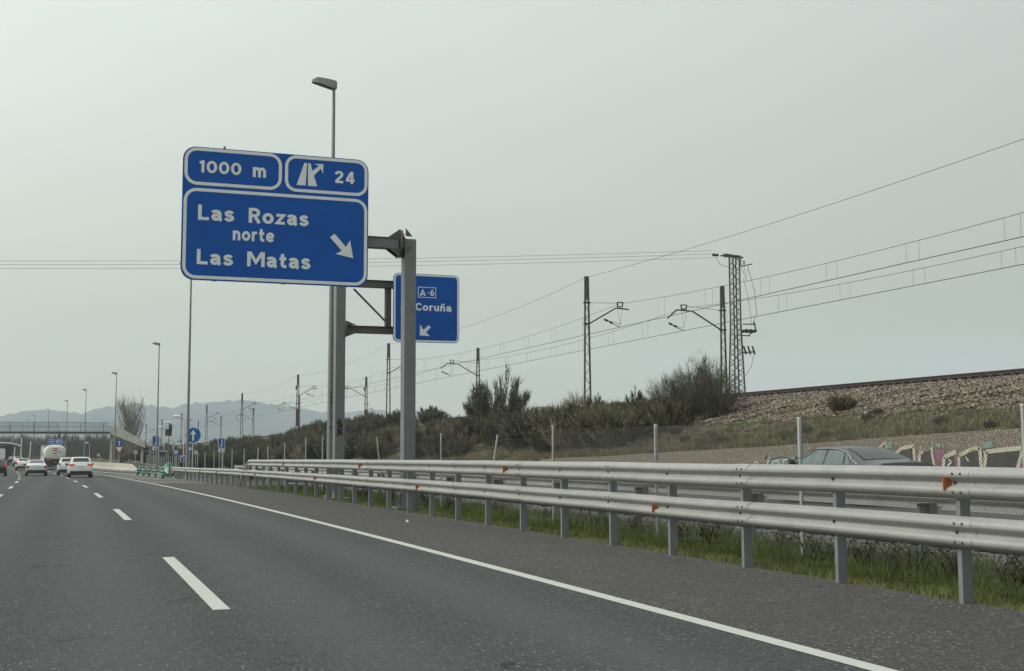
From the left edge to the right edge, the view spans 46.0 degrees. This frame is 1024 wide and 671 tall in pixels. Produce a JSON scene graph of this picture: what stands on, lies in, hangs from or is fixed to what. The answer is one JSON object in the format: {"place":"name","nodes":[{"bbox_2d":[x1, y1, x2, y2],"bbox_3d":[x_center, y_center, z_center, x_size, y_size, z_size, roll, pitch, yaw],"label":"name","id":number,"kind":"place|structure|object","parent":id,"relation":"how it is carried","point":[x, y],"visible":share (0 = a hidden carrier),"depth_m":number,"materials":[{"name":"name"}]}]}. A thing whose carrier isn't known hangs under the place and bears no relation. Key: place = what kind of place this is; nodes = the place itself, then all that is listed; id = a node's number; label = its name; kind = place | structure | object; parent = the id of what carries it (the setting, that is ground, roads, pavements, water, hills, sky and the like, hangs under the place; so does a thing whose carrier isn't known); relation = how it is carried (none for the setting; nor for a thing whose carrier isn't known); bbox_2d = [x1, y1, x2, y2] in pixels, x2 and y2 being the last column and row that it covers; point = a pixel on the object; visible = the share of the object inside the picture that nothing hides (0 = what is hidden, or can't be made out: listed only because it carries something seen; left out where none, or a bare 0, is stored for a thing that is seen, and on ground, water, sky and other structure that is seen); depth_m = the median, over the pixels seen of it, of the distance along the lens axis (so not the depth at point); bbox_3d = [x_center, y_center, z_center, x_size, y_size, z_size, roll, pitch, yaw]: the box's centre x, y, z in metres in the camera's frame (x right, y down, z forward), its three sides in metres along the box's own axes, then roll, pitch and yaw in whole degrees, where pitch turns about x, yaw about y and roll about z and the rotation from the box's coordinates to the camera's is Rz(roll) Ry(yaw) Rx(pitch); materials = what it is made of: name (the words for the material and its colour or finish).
{"place":"outdoors","nodes":[
{"label":"outdoors","id":0,"kind":"place"},
{"bbox_2d":[55,457,70,474],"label":"suv","id":1,"kind":"object","parent":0,"point":[61,467],"visible":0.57,"depth_m":112.00,"materials":[{"name":"white paint"}]},
{"bbox_2d":[0,399,460,445],"bbox_3d":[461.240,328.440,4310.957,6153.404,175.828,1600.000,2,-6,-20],"label":"mountains","id":2,"kind":"structure","parent":0,"point":[283,420],"depth_m":3600.49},
{"bbox_2d":[0,460,870,670],"bbox_3d":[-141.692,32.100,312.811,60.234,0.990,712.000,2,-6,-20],"label":"carriageway","id":3,"kind":"structure","parent":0,"point":[90,580],"depth_m":11.68,"materials":[{"name":"asphalt"}]},
{"bbox_2d":[0,459,8,475],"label":"hatchback","id":4,"kind":"object","parent":3,"relation":"on","point":[3,466],"visible":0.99,"depth_m":108.39,"materials":[{"name":"black paint"}]},
{"bbox_2d":[0,445,11,459],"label":"box truck","id":5,"kind":"object","parent":3,"relation":"on","point":[8,450],"visible":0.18,"depth_m":262.12,"materials":[{"name":"grey metal"}]},
{"bbox_2d":[14,458,28,470],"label":"hatchback","id":6,"kind":"object","parent":3,"relation":"on","point":[19,462],"visible":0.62,"depth_m":150.44,"materials":[{"name":"white paint"}]},
{"bbox_2d":[23,460,48,475],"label":"saloon car","id":7,"kind":"object","parent":3,"relation":"on","point":[36,466],"visible":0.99,"depth_m":107.58,"materials":[{"name":"silver metal"}]},
{"bbox_2d":[40,445,65,466],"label":"tanker truck","id":8,"kind":"object","parent":3,"relation":"on","point":[51,455],"visible":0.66,"depth_m":156.41,"materials":[{"name":"grey paint"}]},
{"bbox_2d":[65,457,93,477],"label":"suv","id":9,"kind":"object","parent":3,"relation":"on","point":[80,466],"visible":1,"depth_m":95.20,"materials":[{"name":"white paint"}]},
{"bbox_2d":[48,471,229,609],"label":"lane line","id":10,"kind":"object","parent":3,"relation":"on","point":[211,599],"visible":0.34,"depth_m":13.82,"materials":[{"name":"white paint"}]},
{"bbox_2d":[94,473,897,670],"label":"edge line","id":11,"kind":"object","parent":3,"relation":"on","point":[831,656],"visible":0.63,"depth_m":11.33,"materials":[{"name":"white paint"}]},
{"bbox_2d":[0,0,1023,416],"label":"sky","id":12,"kind":"structure","parent":0,"point":[484,130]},
{"bbox_2d":[26,379,1023,609],"bbox_3d":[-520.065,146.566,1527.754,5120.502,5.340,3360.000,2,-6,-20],"label":"ground","id":13,"kind":"structure","parent":0,"point":[274,482],"depth_m":41.29,"materials":[{"name":"soil"}]},
{"bbox_2d":[48,439,65,446],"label":"direction sign","id":14,"kind":"object","parent":13,"relation":"on","point":[55,442],"visible":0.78,"depth_m":368.28,"materials":[{"name":"metal"}]},
{"bbox_2d":[0,429,127,458],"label":"wood","id":15,"kind":"object","parent":13,"relation":"on","point":[75,446],"visible":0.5,"depth_m":425.47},
{"bbox_2d":[0,422,151,462],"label":"footbridge","id":16,"kind":"object","parent":13,"relation":"on","point":[126,436],"visible":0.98,"depth_m":222.30,"materials":[{"name":"grey metal"}]},
{"bbox_2d":[112,372,116,462],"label":"street lamp","id":17,"kind":"object","parent":13,"relation":"on","point":[115,418],"visible":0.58,"depth_m":195.32,"materials":[{"name":"metal"}]},
{"bbox_2d":[113,390,151,462],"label":"bare tree","id":18,"kind":"object","parent":13,"relation":"on","point":[131,427],"visible":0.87,"depth_m":248.83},
{"bbox_2d":[100,438,181,459],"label":"scrub","id":19,"kind":"object","parent":13,"relation":"on","point":[108,447],"visible":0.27,"depth_m":318.69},
{"bbox_2d":[152,342,159,467],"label":"street lamp","id":20,"kind":"object","parent":13,"relation":"on","point":[156,343],"visible":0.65,"depth_m":142.08,"materials":[{"name":"metal"}]},
{"bbox_2d":[152,436,159,464],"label":"lane sign","id":21,"kind":"object","parent":13,"relation":"on","point":[153,443],"visible":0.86,"depth_m":153.13,"materials":[{"name":"blue"}]},
{"bbox_2d":[157,451,168,466],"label":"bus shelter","id":22,"kind":"object","parent":13,"relation":"on","point":[161,454],"visible":0.55,"depth_m":172.84,"materials":[{"name":"metal"}]},
{"bbox_2d":[185,280,191,479],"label":"street lamp","id":23,"kind":"object","parent":13,"relation":"on","point":[188,415],"visible":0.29,"depth_m":83.63,"materials":[{"name":"metal"}]},
{"bbox_2d":[185,428,200,475],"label":"arrow sign","id":24,"kind":"object","parent":13,"relation":"on","point":[194,434],"visible":0.79,"depth_m":100.65,"materials":[{"name":"metal"}]},
{"bbox_2d":[190,451,211,467],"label":"embankment shrub","id":25,"kind":"object","parent":13,"relation":"on","point":[199,465],"visible":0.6,"depth_m":161.54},
{"bbox_2d":[199,451,221,467],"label":"embankment shrub","id":26,"kind":"object","parent":13,"relation":"on","point":[210,462],"visible":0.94,"depth_m":161.10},
{"bbox_2d":[218,438,224,468],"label":"lane sign","id":27,"kind":"object","parent":13,"relation":"on","point":[221,444],"visible":0.95,"depth_m":148.16,"materials":[{"name":"blue"}]},
{"bbox_2d":[220,448,248,467],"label":"embankment shrub","id":28,"kind":"object","parent":13,"relation":"on","point":[226,456],"visible":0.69,"depth_m":162.49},
{"bbox_2d":[240,393,255,438],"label":"catenary mast","id":29,"kind":"object","parent":13,"relation":"on","point":[242,415],"visible":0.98,"depth_m":238.31,"materials":[{"name":"grey metal"}]},
{"bbox_2d":[245,433,265,445],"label":"embankment shrub","id":30,"kind":"object","parent":13,"relation":"on","point":[253,440],"visible":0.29,"depth_m":189.40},
{"bbox_2d":[249,444,266,459],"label":"broom shrub","id":31,"kind":"object","parent":13,"relation":"on","point":[254,455],"visible":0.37,"depth_m":159.60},
{"bbox_2d":[261,445,277,459],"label":"broom shrub","id":32,"kind":"object","parent":13,"relation":"on","point":[270,451],"visible":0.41,"depth_m":151.60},
{"bbox_2d":[259,433,283,445],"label":"embankment shrub","id":33,"kind":"object","parent":13,"relation":"on","point":[270,439],"visible":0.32,"depth_m":169.89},
{"bbox_2d":[277,438,299,456],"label":"broom shrub","id":34,"kind":"object","parent":13,"relation":"on","point":[287,447],"visible":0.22,"depth_m":142.02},
{"bbox_2d":[295,375,316,426],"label":"catenary mast","id":35,"kind":"object","parent":13,"relation":"on","point":[297,411],"visible":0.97,"depth_m":185.81,"materials":[{"name":"grey metal"}]},
{"bbox_2d":[300,439,325,459],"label":"broom shrub","id":36,"kind":"object","parent":13,"relation":"on","point":[309,450],"visible":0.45,"depth_m":124.82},
{"bbox_2d":[312,438,326,459],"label":"broom shrub","id":37,"kind":"object","parent":13,"relation":"on","point":[317,451],"visible":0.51,"depth_m":122.92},
{"bbox_2d":[312,77,336,496],"bbox_3d":[-6.766,-1.743,43.362,1.040,15.370,0.480,2,-6,-20],"label":"street lamp","id":38,"kind":"object","parent":13,"relation":"on","point":[329,84],"visible":0.77,"depth_m":43.22,"materials":[{"name":"metal"}]},
{"bbox_2d":[284,229,424,508],"bbox_3d":[-5.309,0.192,32.516,5.934,9.134,0.830,2,-6,-20],"label":"sign gantry","id":39,"kind":"object","parent":13,"relation":"on","point":[396,244],"visible":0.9,"depth_m":33.24,"materials":[{"name":"metal"}]},
{"bbox_2d":[180,146,368,286],"bbox_3d":[-6.252,-3.153,32.081,4.922,3.577,0.116,2,-6,-20],"label":"direction sign","id":40,"kind":"object","parent":39,"relation":"attached to","point":[261,217],"visible":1,"depth_m":31.99,"materials":[{"name":"blue metal"}]},
{"bbox_2d":[345,377,368,414],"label":"catenary mast","id":41,"kind":"object","parent":13,"relation":"on","point":[366,409],"visible":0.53,"depth_m":181.96,"materials":[{"name":"grey metal"}]},
{"bbox_2d":[345,433,369,456],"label":"broom shrub","id":42,"kind":"object","parent":13,"relation":"on","point":[350,442],"visible":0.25,"depth_m":112.33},
{"bbox_2d":[324,280,392,499],"bbox_3d":[-4.329,1.726,41.572,4.125,7.877,0.800,2,-6,-20],"label":"sign gantry","id":43,"kind":"object","parent":13,"relation":"on","point":[343,327],"visible":0.73,"depth_m":40.98,"materials":[{"name":"metal"}]},
{"bbox_2d":[393,273,458,342],"bbox_3d":[-2.980,-0.941,41.846,2.370,2.382,0.116,2,-6,-20],"label":"direction sign","id":44,"kind":"object","parent":43,"relation":"attached to","point":[437,308],"visible":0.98,"depth_m":41.88,"materials":[{"name":"blue metal"}]},
{"bbox_2d":[358,435,395,459],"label":"broom shrub","id":45,"kind":"object","parent":13,"relation":"on","point":[364,447],"visible":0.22,"depth_m":102.10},
{"bbox_2d":[367,437,394,459],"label":"broom shrub","id":46,"kind":"object","parent":13,"relation":"on","point":[373,451],"visible":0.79,"depth_m":100.16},
{"bbox_2d":[372,423,398,446],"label":"broom shrub","id":47,"kind":"object","parent":13,"relation":"on","point":[388,435],"visible":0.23,"depth_m":106.92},
{"bbox_2d":[386,343,400,413],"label":"catenary mast","id":48,"kind":"object","parent":13,"relation":"on","point":[389,359],"visible":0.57,"depth_m":133.26,"materials":[{"name":"grey metal"}]},
{"bbox_2d":[396,425,430,458],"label":"broom shrub","id":49,"kind":"object","parent":13,"relation":"on","point":[418,447],"visible":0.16,"depth_m":88.64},
{"bbox_2d":[417,410,437,423],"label":"broom shrub","id":50,"kind":"object","parent":13,"relation":"on","point":[426,417],"visible":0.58,"depth_m":112.88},
{"bbox_2d":[416,405,444,415],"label":"broom shrub","id":51,"kind":"object","parent":13,"relation":"on","point":[435,410],"visible":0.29,"depth_m":115.24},
{"bbox_2d":[417,424,459,459],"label":"broom shrub","id":52,"kind":"object","parent":13,"relation":"on","point":[434,437],"visible":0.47,"depth_m":82.75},
{"bbox_2d":[432,411,449,420],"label":"broom shrub","id":53,"kind":"object","parent":13,"relation":"on","point":[439,416],"visible":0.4,"depth_m":110.92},
{"bbox_2d":[436,420,477,443],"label":"leafless shrub","id":54,"kind":"object","parent":13,"relation":"on","point":[443,435],"visible":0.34,"depth_m":83.04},
{"bbox_2d":[437,416,478,442],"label":"broom shrub","id":55,"kind":"object","parent":13,"relation":"on","point":[456,424],"visible":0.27,"depth_m":85.08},
{"bbox_2d":[442,436,475,456],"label":"broom shrub","id":56,"kind":"object","parent":13,"relation":"on","point":[456,444],"visible":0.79,"depth_m":79.82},
{"bbox_2d":[441,348,479,391],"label":"catenary mast","id":57,"kind":"object","parent":13,"relation":"on","point":[477,355],"visible":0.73,"depth_m":132.32,"materials":[{"name":"grey metal"}]},
{"bbox_2d":[461,382,506,418],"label":"broom bush","id":58,"kind":"object","parent":13,"relation":"on","point":[469,410],"visible":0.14,"depth_m":90.58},
{"bbox_2d":[470,407,503,445],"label":"broom shrub","id":59,"kind":"object","parent":13,"relation":"on","point":[495,417],"visible":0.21,"depth_m":79.97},
{"bbox_2d":[476,417,506,449],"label":"broom shrub","id":60,"kind":"object","parent":13,"relation":"on","point":[489,434],"visible":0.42,"depth_m":77.37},
{"bbox_2d":[465,363,530,422],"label":"broom bush","id":61,"kind":"object","parent":13,"relation":"on","point":[481,404],"visible":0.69,"depth_m":84.67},
{"bbox_2d":[497,426,524,450],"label":"broom shrub","id":62,"kind":"object","parent":13,"relation":"on","point":[501,439],"visible":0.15,"depth_m":72.56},
{"bbox_2d":[497,406,540,450],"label":"broom shrub","id":63,"kind":"object","parent":13,"relation":"on","point":[514,427],"visible":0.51,"depth_m":70.07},
{"bbox_2d":[524,427,558,453],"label":"broom shrub","id":64,"kind":"object","parent":13,"relation":"on","point":[531,437],"visible":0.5,"depth_m":65.02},
{"bbox_2d":[530,403,571,449],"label":"broom shrub","id":65,"kind":"object","parent":13,"relation":"on","point":[544,423],"visible":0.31,"depth_m":65.02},
{"bbox_2d":[537,405,580,450],"bbox_3d":[2.937,4.876,63.568,3.316,2.641,3.601,-5,-7,42],"label":"leafless shrub","id":66,"kind":"object","parent":13,"relation":"on","point":[555,436],"visible":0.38,"depth_m":63.21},
{"bbox_2d":[546,398,599,447],"bbox_3d":[3.698,4.588,63.860,3.880,2.925,3.777,0,-5,1],"label":"broom shrub","id":67,"kind":"object","parent":13,"relation":"on","point":[572,409],"visible":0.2,"depth_m":63.59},
{"bbox_2d":[563,408,593,442],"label":"broom shrub","id":68,"kind":"object","parent":13,"relation":"on","point":[567,425],"visible":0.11,"depth_m":61.32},
{"bbox_2d":[559,388,598,410],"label":"broom bush","id":69,"kind":"object","parent":13,"relation":"on","point":[573,399],"visible":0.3,"depth_m":80.32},
{"bbox_2d":[146,404,1023,581],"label":"chain link fence","id":70,"kind":"object","parent":13,"relation":"on","point":[800,446],"visible":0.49,"depth_m":18.08,"materials":[{"name":"metal"}]},
{"bbox_2d":[569,402,618,447],"bbox_3d":[4.219,4.294,59.443,3.255,2.698,3.388,3,-6,-29],"label":"broom shrub","id":71,"kind":"object","parent":13,"relation":"on","point":[580,424],"visible":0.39,"depth_m":58.83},
{"bbox_2d":[170,459,1023,603],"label":"double guardrail","id":72,"kind":"object","parent":13,"relation":"on","point":[963,532],"visible":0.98,"depth_m":15.42,"materials":[{"name":"metal"}]},
{"bbox_2d":[583,276,628,402],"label":"catenary mast","id":73,"kind":"object","parent":13,"relation":"on","point":[586,288],"visible":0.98,"depth_m":82.29,"materials":[{"name":"metal"}]},
{"bbox_2d":[148,139,1022,424],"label":"feeder wire","id":74,"kind":"object","parent":73,"relation":"attached to","point":[686,249],"visible":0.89,"depth_m":63.04,"materials":[{"name":"grey metal"}]},
{"bbox_2d":[155,212,1023,432],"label":"overhead line","id":75,"kind":"object","parent":73,"relation":"hanging from","point":[712,294],"visible":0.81,"depth_m":66.67,"materials":[{"name":"grey metal"}]},
{"bbox_2d":[585,405,651,447],"bbox_3d":[5.084,4.287,57.262,2.973,2.331,3.284,2,-6,-19],"label":"broom shrub","id":76,"kind":"object","parent":13,"relation":"on","point":[629,421],"visible":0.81,"depth_m":56.66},
{"bbox_2d":[230,465,1023,558],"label":"service guardrail","id":77,"kind":"object","parent":13,"relation":"on","point":[595,484],"visible":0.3,"depth_m":20.33,"materials":[{"name":"metal"}]},
{"bbox_2d":[612,396,652,424],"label":"broom shrub","id":78,"kind":"object","parent":13,"relation":"on","point":[624,405],"visible":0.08,"depth_m":59.99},
{"bbox_2d":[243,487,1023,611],"bbox_3d":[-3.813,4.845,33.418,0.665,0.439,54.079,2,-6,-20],"label":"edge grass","id":79,"kind":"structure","parent":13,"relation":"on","point":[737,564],"depth_m":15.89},
{"bbox_2d":[625,384,645,404],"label":"broom bush","id":80,"kind":"object","parent":13,"relation":"on","point":[639,397],"visible":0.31,"depth_m":70.95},
{"bbox_2d":[248,484,1023,610],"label":"verge grass","id":81,"kind":"structure","parent":13,"relation":"on","point":[1008,595],"depth_m":16.52,"materials":[{"name":"plant"}]},
{"bbox_2d":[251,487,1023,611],"bbox_3d":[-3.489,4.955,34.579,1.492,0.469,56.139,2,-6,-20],"label":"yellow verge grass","id":82,"kind":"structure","parent":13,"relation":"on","point":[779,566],"depth_m":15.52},
{"bbox_2d":[634,398,665,432],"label":"broom shrub","id":83,"kind":"object","parent":13,"relation":"on","point":[642,415],"visible":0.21,"depth_m":58.97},
{"bbox_2d":[642,400,690,432],"bbox_3d":[7.521,3.841,58.137,2.469,1.753,2.236,3,-6,-29],"label":"broom shrub","id":84,"kind":"object","parent":13,"relation":"on","point":[661,418],"visible":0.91,"depth_m":57.64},
{"bbox_2d":[643,369,689,401],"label":"broom bush","id":85,"kind":"object","parent":13,"relation":"on","point":[657,392],"visible":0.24,"depth_m":65.21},
{"bbox_2d":[649,394,700,426],"bbox_3d":[7.912,3.698,58.770,2.610,1.968,2.541,-1,-6,13],"label":"broom shrub","id":86,"kind":"object","parent":13,"relation":"on","point":[693,416],"visible":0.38,"depth_m":58.40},
{"bbox_2d":[352,394,1020,459],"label":"slope dry grass","id":87,"kind":"structure","parent":13,"relation":"on","point":[803,439],"depth_m":43.85,"materials":[{"name":"plant"}]},
{"bbox_2d":[355,374,1023,457],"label":"ballast stones","id":88,"kind":"object","parent":13,"relation":"on","point":[904,398],"visible":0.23,"depth_m":47.76,"materials":[{"name":"gravel"}]},
{"bbox_2d":[161,368,1023,446],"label":"railway track","id":89,"kind":"structure","parent":88,"relation":"on","point":[999,373],"depth_m":54.45,"materials":[{"name":"metal"}]},
{"bbox_2d":[667,286,727,393],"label":"catenary mast","id":90,"kind":"object","parent":13,"relation":"on","point":[722,295],"visible":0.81,"depth_m":82.70,"materials":[{"name":"metal"}]},
{"bbox_2d":[192,246,1023,426],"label":"overhead line","id":91,"kind":"object","parent":90,"relation":"hanging from","point":[704,326],"visible":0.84,"depth_m":74.32,"materials":[{"name":"grey metal"}]},
{"bbox_2d":[659,350,736,415],"bbox_3d":[9.695,2.269,61.730,4.294,3.725,4.275,2,-6,-26],"label":"broom bush","id":92,"kind":"object","parent":13,"relation":"on","point":[696,377],"visible":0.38,"depth_m":61.39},
{"bbox_2d":[676,365,745,420],"bbox_3d":[9.605,2.677,58.617,3.490,3.041,3.506,-2,-6,17],"label":"broom bush","id":93,"kind":"object","parent":13,"relation":"on","point":[710,408],"visible":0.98,"depth_m":58.19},
{"bbox_2d":[712,253,756,392],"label":"power tower","id":94,"kind":"structure","parent":13,"relation":"on","point":[726,255],"depth_m":84.42,"materials":[{"name":"metal"}]},
{"bbox_2d":[0,257,714,268],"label":"power line","id":95,"kind":"object","parent":94,"relation":"attached to","point":[152,268],"visible":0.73,"depth_m":70.61,"materials":[{"name":"grey metal"}]},
{"bbox_2d":[107,254,696,264],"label":"power line","id":96,"kind":"object","parent":94,"relation":"attached to","point":[368,262],"visible":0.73,"depth_m":76.93,"materials":[{"name":"grey metal"}]},
{"bbox_2d":[385,250,710,258],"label":"power line","id":97,"kind":"object","parent":94,"relation":"attached to","point":[539,255],"visible":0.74,"depth_m":80.08,"materials":[{"name":"black metal"}]},
{"bbox_2d":[540,428,1022,467],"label":"stone wall","id":98,"kind":"structure","parent":13,"relation":"on","point":[939,458],"depth_m":34.77,"materials":[{"name":"stone"}]},
{"bbox_2d":[826,390,859,411],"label":"broom bush","id":99,"kind":"object","parent":13,"relation":"on","point":[835,404],"visible":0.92,"depth_m":47.64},
{"bbox_2d":[30,459,1023,670],"bbox_3d":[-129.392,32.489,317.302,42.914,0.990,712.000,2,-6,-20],"label":"shoulder","id":100,"kind":"object","parent":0,"point":[903,631],"visible":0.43,"depth_m":12.70},
{"bbox_2d":[92,462,136,470],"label":"concrete wall","id":101,"kind":"structure","parent":100,"relation":"on","point":[115,466],"depth_m":156.80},
{"bbox_2d":[163,462,174,476],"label":"divergence marker","id":102,"kind":"object","parent":100,"relation":"on","point":[168,466],"visible":0.68,"depth_m":98.43,"materials":[{"name":"green plastic"}]},
{"bbox_2d":[126,461,1023,520],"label":"service road","id":103,"kind":"structure","parent":0,"point":[790,502],"depth_m":33.13,"materials":[{"name":"asphalt"}]},
{"bbox_2d":[784,446,934,504],"bbox_3d":[8.794,3.639,31.650,2.243,1.476,5.035,2,-6,-20],"label":"saloon car","id":104,"kind":"object","parent":103,"relation":"on","point":[826,451],"visible":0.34,"depth_m":30.58,"materials":[{"name":"black paint"}]},
{"bbox_2d":[241,489,1008,614],"bbox_3d":[-3.398,4.599,31.428,1.048,0.257,49.924,2,-6,-21],"label":"shoulder grit","id":105,"kind":"object","parent":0,"point":[687,557],"visible":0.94,"depth_m":15.15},
{"bbox_2d":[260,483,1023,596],"bbox_3d":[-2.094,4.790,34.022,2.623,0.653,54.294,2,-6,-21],"label":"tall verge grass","id":106,"kind":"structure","parent":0,"point":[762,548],"depth_m":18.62,"materials":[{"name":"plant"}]},
{"bbox_2d":[283,482,1023,568],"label":"gravel strip","id":107,"kind":"object","parent":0,"point":[665,521],"visible":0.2,"depth_m":21.17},
{"bbox_2d":[289,481,1023,591],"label":"dead weeds","id":108,"kind":"object","parent":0,"point":[426,500],"visible":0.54,"depth_m":16.58,"materials":[{"name":"plant"}]},
{"bbox_2d":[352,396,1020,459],"bbox_3d":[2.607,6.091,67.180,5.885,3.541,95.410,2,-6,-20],"label":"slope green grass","id":109,"kind":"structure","parent":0,"point":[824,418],"depth_m":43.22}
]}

